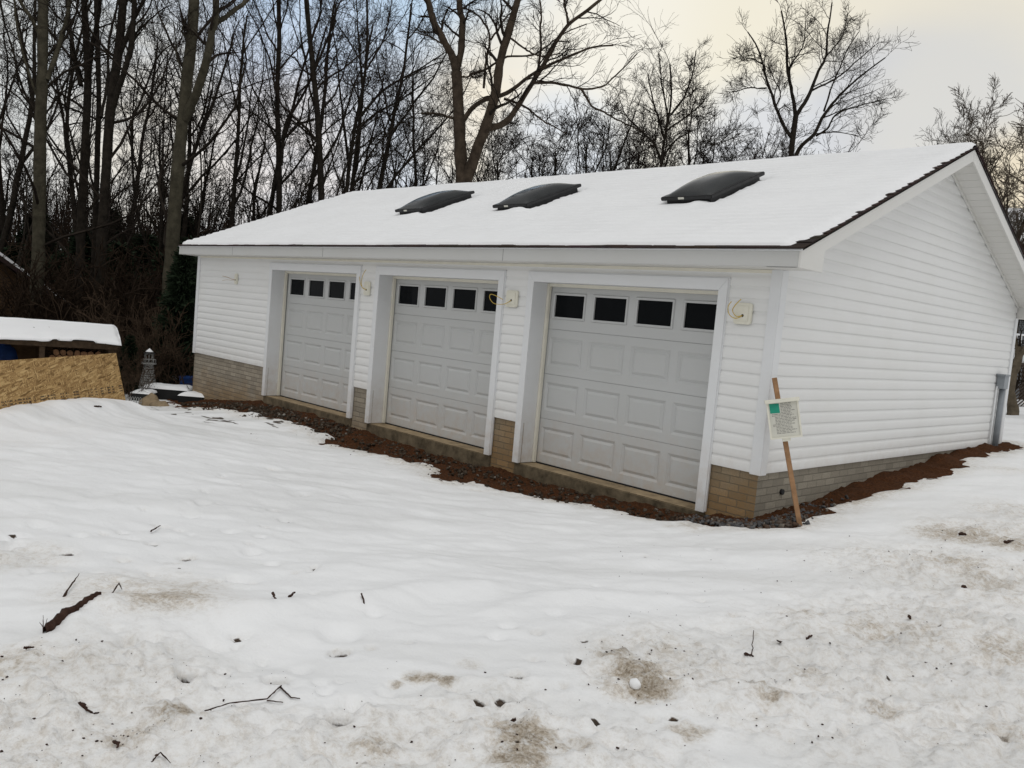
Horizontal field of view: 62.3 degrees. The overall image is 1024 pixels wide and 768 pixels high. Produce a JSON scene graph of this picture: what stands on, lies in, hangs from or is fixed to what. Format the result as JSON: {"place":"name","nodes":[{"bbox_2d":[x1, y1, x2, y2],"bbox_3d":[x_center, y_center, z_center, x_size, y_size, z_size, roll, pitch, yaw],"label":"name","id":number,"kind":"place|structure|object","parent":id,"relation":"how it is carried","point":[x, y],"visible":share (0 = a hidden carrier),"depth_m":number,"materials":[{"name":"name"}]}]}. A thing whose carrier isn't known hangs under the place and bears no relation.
{"place":"outdoors","nodes":[
{"label":"outdoors","id":0,"kind":"place"},
{"bbox_2d":[0,394,1023,767],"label":"snow ground","id":1,"kind":"structure","parent":0,"point":[526,604],"depth_m":4.72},
{"bbox_2d":[0,58,62,264],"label":"bare tree","id":2,"kind":"object","parent":1,"relation":"on","point":[26,183],"visible":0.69,"depth_m":30.64,"materials":[{"name":"brown plant"}]},
{"bbox_2d":[0,129,62,244],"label":"bare tree","id":3,"kind":"object","parent":1,"relation":"on","point":[6,199],"visible":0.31,"depth_m":45.69,"materials":[{"name":"brown plant"}]},
{"bbox_2d":[0,0,68,247],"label":"bare tree","id":4,"kind":"object","parent":1,"relation":"on","point":[2,212],"visible":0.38,"depth_m":41.07,"materials":[{"name":"brown plant"}]},
{"bbox_2d":[0,252,69,317],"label":"house","id":5,"kind":"structure","parent":1,"relation":"on","point":[5,260],"depth_m":27.20,"materials":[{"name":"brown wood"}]},
{"bbox_2d":[0,149,71,257],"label":"bare tree","id":6,"kind":"object","parent":1,"relation":"on","point":[28,185],"visible":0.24,"depth_m":44.66,"materials":[{"name":"brown plant"}]},
{"bbox_2d":[0,317,121,360],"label":"wood shed","id":7,"kind":"structure","parent":1,"relation":"on","point":[26,338],"depth_m":15.84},
{"bbox_2d":[0,353,124,408],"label":"strand board","id":8,"kind":"object","parent":1,"relation":"on","point":[33,381],"visible":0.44,"depth_m":10.52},
{"bbox_2d":[19,0,111,298],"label":"bare tree","id":9,"kind":"object","parent":1,"relation":"on","point":[65,125],"visible":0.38,"depth_m":27.70,"materials":[{"name":"brown plant"}]},
{"bbox_2d":[26,130,114,265],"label":"bare tree","id":10,"kind":"object","parent":1,"relation":"on","point":[62,200],"visible":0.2,"depth_m":41.26,"materials":[{"name":"brown plant"}]},
{"bbox_2d":[18,79,122,264],"bbox_3d":[-16.291,-5.583,30.244,3.948,10.754,2.413,2,6,-35],"label":"bare tree","id":11,"kind":"object","parent":1,"relation":"on","point":[49,181],"visible":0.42,"depth_m":29.96,"materials":[{"name":"brown plant"}]},
{"bbox_2d":[0,0,141,255],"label":"bare tree","id":12,"kind":"object","parent":1,"relation":"on","point":[29,84],"visible":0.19,"depth_m":46.32,"materials":[{"name":"brown plant"}]},
{"bbox_2d":[43,591,100,632],"bbox_3d":[-2.140,1.098,4.094,0.072,0.087,0.386,6,5,9],"label":"bark strip","id":13,"kind":"object","parent":1,"relation":"on","point":[57,619],"visible":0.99,"depth_m":4.06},
{"bbox_2d":[0,242,150,335],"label":"thicket","id":14,"kind":"object","parent":1,"relation":"on","point":[104,285],"visible":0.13,"depth_m":23.57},
{"bbox_2d":[0,230,154,323],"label":"thicket","id":15,"kind":"object","parent":1,"relation":"on","point":[20,293],"visible":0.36,"depth_m":22.18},
{"bbox_2d":[0,268,158,348],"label":"thicket","id":16,"kind":"object","parent":1,"relation":"on","point":[68,280],"visible":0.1,"depth_m":22.76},
{"bbox_2d":[0,0,160,251],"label":"bare tree","id":17,"kind":"object","parent":1,"relation":"on","point":[8,223],"visible":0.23,"depth_m":39.27,"materials":[{"name":"brown plant"}]},
{"bbox_2d":[1,219,159,317],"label":"thicket","id":18,"kind":"object","parent":1,"relation":"on","point":[142,265],"visible":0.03,"depth_m":28.38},
{"bbox_2d":[0,237,162,337],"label":"thicket","id":19,"kind":"object","parent":1,"relation":"on","point":[112,275],"visible":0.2,"depth_m":23.18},
{"bbox_2d":[0,0,165,304],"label":"tall tree","id":20,"kind":"object","parent":1,"relation":"on","point":[82,210],"visible":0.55,"depth_m":25.96,"materials":[{"name":"brown plant"}]},
{"bbox_2d":[0,0,179,271],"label":"bare tree","id":21,"kind":"object","parent":1,"relation":"on","point":[72,196],"visible":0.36,"depth_m":35.72,"materials":[{"name":"brown plant"}]},
{"bbox_2d":[26,277,160,361],"bbox_3d":[-9.935,-1.130,20.986,3.644,2.880,2.902,2,6,-36],"label":"garden shrub","id":22,"kind":"object","parent":1,"relation":"on","point":[106,315],"visible":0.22,"depth_m":20.82,"materials":[{"name":"brown plant"}]},
{"bbox_2d":[53,134,163,276],"bbox_3d":[-18.120,-6.241,39.743,4.978,10.334,5.490,5,5,-1],"label":"bare tree","id":23,"kind":"object","parent":1,"relation":"on","point":[126,236],"visible":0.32,"depth_m":39.38,"materials":[{"name":"brown plant"}]},
{"bbox_2d":[0,0,217,299],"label":"tall tree","id":24,"kind":"object","parent":1,"relation":"on","point":[96,182],"visible":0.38,"depth_m":26.94,"materials":[{"name":"brown plant"}]},
{"bbox_2d":[0,0,224,318],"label":"tall tree","id":25,"kind":"object","parent":1,"relation":"on","point":[43,78],"visible":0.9,"depth_m":23.90,"materials":[{"name":"brown plant"}]},
{"bbox_2d":[107,240,143,291],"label":"evergreen","id":26,"kind":"object","parent":1,"relation":"on","point":[117,244],"visible":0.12,"depth_m":33.43,"materials":[{"name":"green plant"}]},
{"bbox_2d":[0,0,252,308],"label":"tall tree","id":27,"kind":"object","parent":1,"relation":"on","point":[115,82],"visible":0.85,"depth_m":24.87,"materials":[{"name":"brown plant"}]},
{"bbox_2d":[118,334,141,392],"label":"evergreen","id":28,"kind":"object","parent":1,"relation":"on","point":[132,350],"visible":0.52,"depth_m":17.32,"materials":[{"name":"green plant"}]},
{"bbox_2d":[99,346,161,400],"bbox_3d":[-7.407,-0.219,16.250,1.402,1.108,1.116,4,5,-18],"label":"garden shrub","id":29,"kind":"object","parent":1,"relation":"on","point":[138,376],"visible":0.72,"depth_m":16.23,"materials":[{"name":"brown plant"}]},
{"bbox_2d":[74,295,193,381],"bbox_3d":[-7.809,-0.823,18.361,3.317,2.263,2.676,6,5,13],"label":"garden shrub","id":30,"kind":"object","parent":1,"relation":"on","point":[142,322],"visible":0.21,"depth_m":18.20,"materials":[{"name":"brown plant"}]},
{"bbox_2d":[99,0,176,296],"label":"bare tree","id":31,"kind":"object","parent":1,"relation":"on","point":[134,190],"visible":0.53,"depth_m":27.79,"materials":[{"name":"brown plant"}]},
{"bbox_2d":[107,112,174,238],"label":"bare tree","id":32,"kind":"object","parent":1,"relation":"on","point":[139,158],"visible":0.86,"depth_m":26.98,"materials":[{"name":"brown plant"}]},
{"bbox_2d":[87,241,197,344],"bbox_3d":[-8.410,-2.083,26.255,6.652,4.836,9.668,7,5,18],"label":"thicket","id":33,"kind":"object","parent":1,"relation":"on","point":[129,256],"visible":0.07,"depth_m":23.40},
{"bbox_2d":[131,229,161,279],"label":"evergreen","id":34,"kind":"object","parent":1,"relation":"on","point":[153,244],"visible":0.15,"depth_m":39.25,"materials":[{"name":"green plant"}]},
{"bbox_2d":[120,64,174,244],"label":"bare tree","id":35,"kind":"object","parent":1,"relation":"on","point":[150,112],"visible":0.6,"depth_m":37.48,"materials":[{"name":"brown plant"}]},
{"bbox_2d":[64,223,233,350],"bbox_3d":[-9.054,-2.085,23.985,6.725,5.128,6.944,2,5,-32],"label":"thicket","id":36,"kind":"object","parent":1,"relation":"on","point":[127,309],"visible":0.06,"depth_m":21.62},
{"bbox_2d":[107,296,193,386],"bbox_3d":[-7.275,-0.758,17.870,2.121,2.104,2.663,4,5,-12],"label":"garden shrub","id":37,"kind":"object","parent":1,"relation":"on","point":[163,351],"visible":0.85,"depth_m":17.67,"materials":[{"name":"brown plant"}]},
{"bbox_2d":[72,0,230,245],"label":"bare tree","id":38,"kind":"object","parent":1,"relation":"on","point":[143,130],"visible":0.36,"depth_m":40.88,"materials":[{"name":"brown plant"}]},
{"bbox_2d":[39,0,274,314],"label":"tall tree","id":39,"kind":"object","parent":1,"relation":"on","point":[188,99],"visible":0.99,"depth_m":21.86,"materials":[{"name":"brown plant"}]},
{"bbox_2d":[101,72,228,252],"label":"bare tree","id":40,"kind":"object","parent":1,"relation":"on","point":[164,220],"visible":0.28,"depth_m":42.91,"materials":[{"name":"brown plant"}]},
{"bbox_2d":[144,383,191,400],"bbox_3d":[-6.840,0.166,16.930,0.870,0.329,0.520,5,5,-5],"label":"raised bed","id":41,"kind":"object","parent":1,"relation":"on","point":[168,391],"visible":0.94,"depth_m":16.70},
{"bbox_2d":[141,242,197,384],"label":"evergreen","id":42,"kind":"object","parent":1,"relation":"on","point":[179,295],"visible":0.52,"depth_m":18.34,"materials":[{"name":"green plant"}]},
{"bbox_2d":[126,107,215,300],"bbox_3d":[-11.573,-4.599,28.234,3.132,9.534,1.914,4,5,-8],"label":"bare tree","id":43,"kind":"object","parent":1,"relation":"on","point":[198,134],"visible":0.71,"depth_m":27.98,"materials":[{"name":"brown plant"}]},
{"bbox_2d":[123,0,221,251],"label":"bare tree","id":44,"kind":"object","parent":1,"relation":"on","point":[161,228],"visible":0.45,"depth_m":34.45,"materials":[{"name":"brown plant"}]},
{"bbox_2d":[113,0,239,240],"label":"bare tree","id":45,"kind":"object","parent":1,"relation":"on","point":[184,229],"visible":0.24,"depth_m":42.30,"materials":[{"name":"brown plant"}]},
{"bbox_2d":[3,150,366,253],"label":"woods","id":46,"kind":"object","parent":1,"relation":"on","point":[69,221],"visible":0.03,"depth_m":63.37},
{"bbox_2d":[139,70,247,243],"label":"bare tree","id":47,"kind":"object","parent":1,"relation":"on","point":[195,226],"visible":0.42,"depth_m":43.13,"materials":[{"name":"brown plant"}]},
{"bbox_2d":[157,8,243,235],"bbox_3d":[-12.773,-7.923,34.373,3.468,15.354,2.630,8,5,28],"label":"bare tree","id":48,"kind":"object","parent":1,"relation":"on","point":[200,214],"visible":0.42,"depth_m":34.08,"materials":[{"name":"brown plant"}]},
{"bbox_2d":[156,0,313,227],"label":"bare tree","id":49,"kind":"object","parent":1,"relation":"on","point":[237,151],"visible":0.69,"depth_m":28.80,"materials":[{"name":"brown plant"}]},
{"bbox_2d":[148,0,328,252],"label":"bare tree","id":50,"kind":"object","parent":1,"relation":"on","point":[195,150],"visible":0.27,"depth_m":41.79,"materials":[{"name":"brown plant"}]},
{"bbox_2d":[202,112,275,233],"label":"bare tree","id":51,"kind":"object","parent":1,"relation":"on","point":[250,135],"visible":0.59,"depth_m":35.75,"materials":[{"name":"brown plant"}]},
{"bbox_2d":[186,68,307,236],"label":"bare tree","id":52,"kind":"object","parent":1,"relation":"on","point":[254,217],"visible":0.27,"depth_m":44.82,"materials":[{"name":"brown plant"}]},
{"bbox_2d":[229,93,302,222],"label":"bare tree","id":53,"kind":"object","parent":1,"relation":"on","point":[261,151],"visible":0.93,"depth_m":27.39,"materials":[{"name":"brown plant"}]},
{"bbox_2d":[175,0,381,216],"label":"bare tree","id":54,"kind":"object","parent":1,"relation":"on","point":[271,201],"visible":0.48,"depth_m":38.09,"materials":[{"name":"brown plant"}]},
{"bbox_2d":[186,0,401,228],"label":"tall tree","id":55,"kind":"object","parent":1,"relation":"on","point":[279,168],"visible":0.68,"depth_m":29.93,"materials":[{"name":"brown plant"}]},
{"bbox_2d":[275,136,362,213],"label":"bare tree","id":56,"kind":"object","parent":1,"relation":"on","point":[310,196],"visible":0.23,"depth_m":41.87,"materials":[{"name":"brown plant"}]},
{"bbox_2d":[273,88,370,206],"bbox_3d":[-6.607,-4.600,27.130,3.368,10.006,2.058,2,5,-34],"label":"bare tree","id":57,"kind":"object","parent":1,"relation":"on","point":[317,160],"visible":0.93,"depth_m":26.98,"materials":[{"name":"brown plant"}]},
{"bbox_2d":[294,21,377,201],"bbox_3d":[-5.844,-5.426,26.726,2.956,12.014,2.242,3,5,-21],"label":"bare tree","id":58,"kind":"object","parent":1,"relation":"on","point":[333,152],"visible":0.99,"depth_m":26.64,"materials":[{"name":"brown plant"}]},
{"bbox_2d":[221,0,452,199],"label":"tall tree","id":59,"kind":"object","parent":1,"relation":"on","point":[311,58],"visible":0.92,"depth_m":27.95,"materials":[{"name":"brown plant"}]},
{"bbox_2d":[263,0,417,204],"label":"bare tree","id":60,"kind":"object","parent":1,"relation":"on","point":[328,45],"visible":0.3,"depth_m":43.09,"materials":[{"name":"brown plant"}]},
{"bbox_2d":[247,0,467,212],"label":"spreading tree","id":61,"kind":"object","parent":1,"relation":"on","point":[354,129],"visible":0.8,"depth_m":29.96,"materials":[{"name":"brown plant"}]},
{"bbox_2d":[294,0,439,191],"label":"bare tree","id":62,"kind":"object","parent":1,"relation":"on","point":[354,167],"visible":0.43,"depth_m":35.08,"materials":[{"name":"brown plant"}]},
{"bbox_2d":[311,33,426,195],"bbox_3d":[-5.503,-5.717,28.642,4.263,12.236,2.605,1,6,-43],"label":"bare tree","id":63,"kind":"object","parent":1,"relation":"on","point":[351,152],"visible":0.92,"depth_m":28.42,"materials":[{"name":"brown plant"}]},
{"bbox_2d":[349,95,397,190],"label":"bare tree","id":64,"kind":"object","parent":1,"relation":"on","point":[377,136],"visible":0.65,"depth_m":29.72,"materials":[{"name":"brown plant"}]},
{"bbox_2d":[338,80,430,194],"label":"bare tree","id":65,"kind":"object","parent":1,"relation":"on","point":[396,152],"visible":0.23,"depth_m":35.54,"materials":[{"name":"brown plant"}]},
{"bbox_2d":[365,26,431,187],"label":"bare tree","id":66,"kind":"object","parent":1,"relation":"on","point":[392,96],"visible":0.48,"depth_m":31.82,"materials":[{"name":"brown plant"}]},
{"bbox_2d":[345,0,494,188],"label":"bare tree","id":67,"kind":"object","parent":1,"relation":"on","point":[387,148],"visible":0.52,"depth_m":32.39,"materials":[{"name":"brown plant"}]},
{"bbox_2d":[364,0,478,186],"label":"bare tree","id":68,"kind":"object","parent":1,"relation":"on","point":[429,158],"visible":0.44,"depth_m":35.90,"materials":[{"name":"brown plant"}]},
{"bbox_2d":[384,61,469,187],"bbox_3d":[-3.632,-5.356,29.121,4.190,11.869,2.560,8,5,32],"label":"bare tree","id":69,"kind":"object","parent":1,"relation":"on","point":[414,150],"visible":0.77,"depth_m":28.64,"materials":[{"name":"brown plant"}]},
{"bbox_2d":[409,80,454,185],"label":"bare tree","id":70,"kind":"object","parent":1,"relation":"on","point":[438,162],"visible":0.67,"depth_m":33.73,"materials":[{"name":"brown plant"}]},
{"bbox_2d":[440,111,532,183],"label":"bare tree","id":71,"kind":"object","parent":1,"relation":"on","point":[501,167],"visible":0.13,"depth_m":41.08,"materials":[{"name":"brown plant"}]},
{"bbox_2d":[0,433,1012,764],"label":"grit","id":72,"kind":"object","parent":1,"relation":"on","point":[546,689],"visible":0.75,"depth_m":3.67,"materials":[{"name":"brown stone"}]},
{"bbox_2d":[467,93,566,181],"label":"bare tree","id":73,"kind":"object","parent":1,"relation":"on","point":[489,148],"visible":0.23,"depth_m":38.25,"materials":[{"name":"brown plant"}]},
{"bbox_2d":[493,107,567,177],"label":"bare tree","id":74,"kind":"object","parent":1,"relation":"on","point":[533,140],"visible":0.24,"depth_m":42.89,"materials":[{"name":"brown plant"}]},
{"bbox_2d":[395,0,668,182],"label":"tree","id":75,"kind":"object","parent":1,"relation":"on","point":[465,169],"visible":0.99,"depth_m":19.78,"materials":[{"name":"brown plant"}]},
{"bbox_2d":[491,91,598,180],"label":"bare tree","id":76,"kind":"object","parent":1,"relation":"on","point":[556,166],"visible":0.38,"depth_m":37.18,"materials":[{"name":"brown plant"}]},
{"bbox_2d":[531,91,635,174],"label":"bare tree","id":77,"kind":"object","parent":1,"relation":"on","point":[580,142],"visible":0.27,"depth_m":41.11,"materials":[{"name":"brown plant"}]},
{"bbox_2d":[550,73,621,173],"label":"bare tree","id":78,"kind":"object","parent":1,"relation":"on","point":[579,134],"visible":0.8,"depth_m":35.48,"materials":[{"name":"brown plant"}]},
{"bbox_2d":[178,142,1023,517],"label":"garage","id":79,"kind":"structure","parent":1,"relation":"on","point":[644,336],"depth_m":9.96,"materials":[{"name":"plastic"}]},
{"bbox_2d":[280,273,355,412],"bbox_3d":[-3.035,-0.706,13.670,0.063,2.152,2.560,1,6,-44],"label":"garage door","id":80,"kind":"structure","parent":79,"relation":"in","point":[319,312],"depth_m":13.76,"materials":[{"name":"metal"}]},
{"bbox_2d":[385,279,497,448],"bbox_3d":[-0.897,-0.339,11.460,0.063,2.152,2.560,1,6,-44],"label":"garage door","id":81,"kind":"structure","parent":79,"relation":"in","point":[443,331],"depth_m":11.48,"materials":[{"name":"metal"}]},
{"bbox_2d":[536,287,717,503],"bbox_3d":[1.236,0.026,9.254,0.063,2.152,2.560,1,6,-44],"label":"garage door","id":82,"kind":"structure","parent":79,"relation":"in","point":[626,378],"depth_m":9.20,"materials":[{"name":"metal"}]},
{"bbox_2d":[581,99,666,171],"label":"bare tree","id":83,"kind":"object","parent":1,"relation":"on","point":[617,139],"visible":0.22,"depth_m":39.11,"materials":[{"name":"brown plant"}]},
{"bbox_2d":[584,108,667,171],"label":"bare tree","id":84,"kind":"object","parent":1,"relation":"on","point":[640,154],"visible":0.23,"depth_m":35.69,"materials":[{"name":"brown plant"}]},
{"bbox_2d":[551,0,717,174],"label":"spreading tree","id":85,"kind":"object","parent":1,"relation":"on","point":[668,121],"visible":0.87,"depth_m":31.70,"materials":[{"name":"brown plant"}]},
{"bbox_2d":[560,65,715,173],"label":"bare tree","id":86,"kind":"object","parent":1,"relation":"on","point":[642,71],"visible":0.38,"depth_m":43.40,"materials":[{"name":"brown plant"}]},
{"bbox_2d":[609,100,690,168],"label":"bare tree","id":87,"kind":"object","parent":1,"relation":"on","point":[642,115],"visible":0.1,"depth_m":45.28,"materials":[{"name":"brown plant"}]},
{"bbox_2d":[613,84,704,170],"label":"bare tree","id":88,"kind":"object","parent":1,"relation":"on","point":[670,151],"visible":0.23,"depth_m":38.76,"materials":[{"name":"brown plant"}]},
{"bbox_2d":[649,109,738,166],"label":"bare tree","id":89,"kind":"object","parent":1,"relation":"on","point":[714,115],"visible":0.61,"depth_m":33.76,"materials":[{"name":"brown plant"}]},
{"bbox_2d":[646,52,764,165],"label":"bare tree","id":90,"kind":"object","parent":1,"relation":"on","point":[690,89],"visible":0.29,"depth_m":41.04,"materials":[{"name":"brown plant"}]},
{"bbox_2d":[689,104,768,164],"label":"bare tree","id":91,"kind":"object","parent":1,"relation":"on","point":[727,148],"visible":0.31,"depth_m":41.56,"materials":[{"name":"brown plant"}]},
{"bbox_2d":[720,58,806,160],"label":"bare tree","id":92,"kind":"object","parent":1,"relation":"on","point":[784,88],"visible":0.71,"depth_m":37.00,"materials":[{"name":"brown plant"}]},
{"bbox_2d":[723,103,821,160],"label":"bare tree","id":93,"kind":"object","parent":1,"relation":"on","point":[787,126],"visible":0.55,"depth_m":38.22,"materials":[{"name":"brown plant"}]},
{"bbox_2d":[737,98,815,159],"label":"bare tree","id":94,"kind":"object","parent":1,"relation":"on","point":[811,130],"visible":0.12,"depth_m":42.55,"materials":[{"name":"brown plant"}]},
{"bbox_2d":[715,0,916,156],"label":"lone tree","id":95,"kind":"object","parent":1,"relation":"on","point":[792,134],"visible":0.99,"depth_m":25.45,"materials":[{"name":"brown plant"}]},
{"bbox_2d":[813,99,889,153],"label":"bare tree","id":96,"kind":"object","parent":1,"relation":"on","point":[873,124],"visible":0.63,"depth_m":35.98,"materials":[{"name":"brown plant"}]},
{"bbox_2d":[921,86,1023,240],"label":"bare tree","id":97,"kind":"object","parent":1,"relation":"on","point":[969,118],"visible":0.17,"depth_m":34.30,"materials":[{"name":"brown plant"}]},
{"bbox_2d":[950,72,1023,247],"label":"bare tree","id":98,"kind":"object","parent":1,"relation":"on","point":[981,143],"visible":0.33,"depth_m":28.95,"materials":[{"name":"brown plant"}]},
{"bbox_2d":[980,126,1023,355],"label":"bare tree","id":99,"kind":"object","parent":1,"relation":"on","point":[1006,179],"visible":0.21,"depth_m":29.70,"materials":[{"name":"brown plant"}]},
{"bbox_2d":[983,98,1023,227],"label":"bare tree","id":100,"kind":"object","parent":1,"relation":"on","point":[1021,134],"visible":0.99,"depth_m":18.45,"materials":[{"name":"brown plant"}]},
{"bbox_2d":[1006,319,1023,414],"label":"tree trunk","id":101,"kind":"object","parent":1,"relation":"on","point":[1012,407],"visible":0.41,"depth_m":20.42,"materials":[{"name":"brown plant"}]},
{"bbox_2d":[0,0,1023,233],"label":"sky","id":102,"kind":"structure","parent":0,"point":[960,43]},
{"bbox_2d":[167,399,1022,528],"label":"soil","id":103,"kind":"structure","parent":0,"point":[936,466],"depth_m":9.94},
{"bbox_2d":[173,400,700,520],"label":"pebbles","id":104,"kind":"object","parent":103,"relation":"on","point":[277,414],"visible":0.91,"depth_m":11.25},
{"bbox_2d":[764,377,802,526],"bbox_3d":[2.442,0.625,7.590,0.453,1.345,0.106,6,5,11],"label":"permit sign","id":105,"kind":"object","parent":103,"relation":"on","point":[784,420],"visible":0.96,"depth_m":7.55,"materials":[{"name":"white wood"}]},
{"bbox_2d":[675,495,851,528],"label":"gravel","id":106,"kind":"structure","parent":0,"point":[777,521],"depth_m":7.76,"materials":[{"name":"gravel"}]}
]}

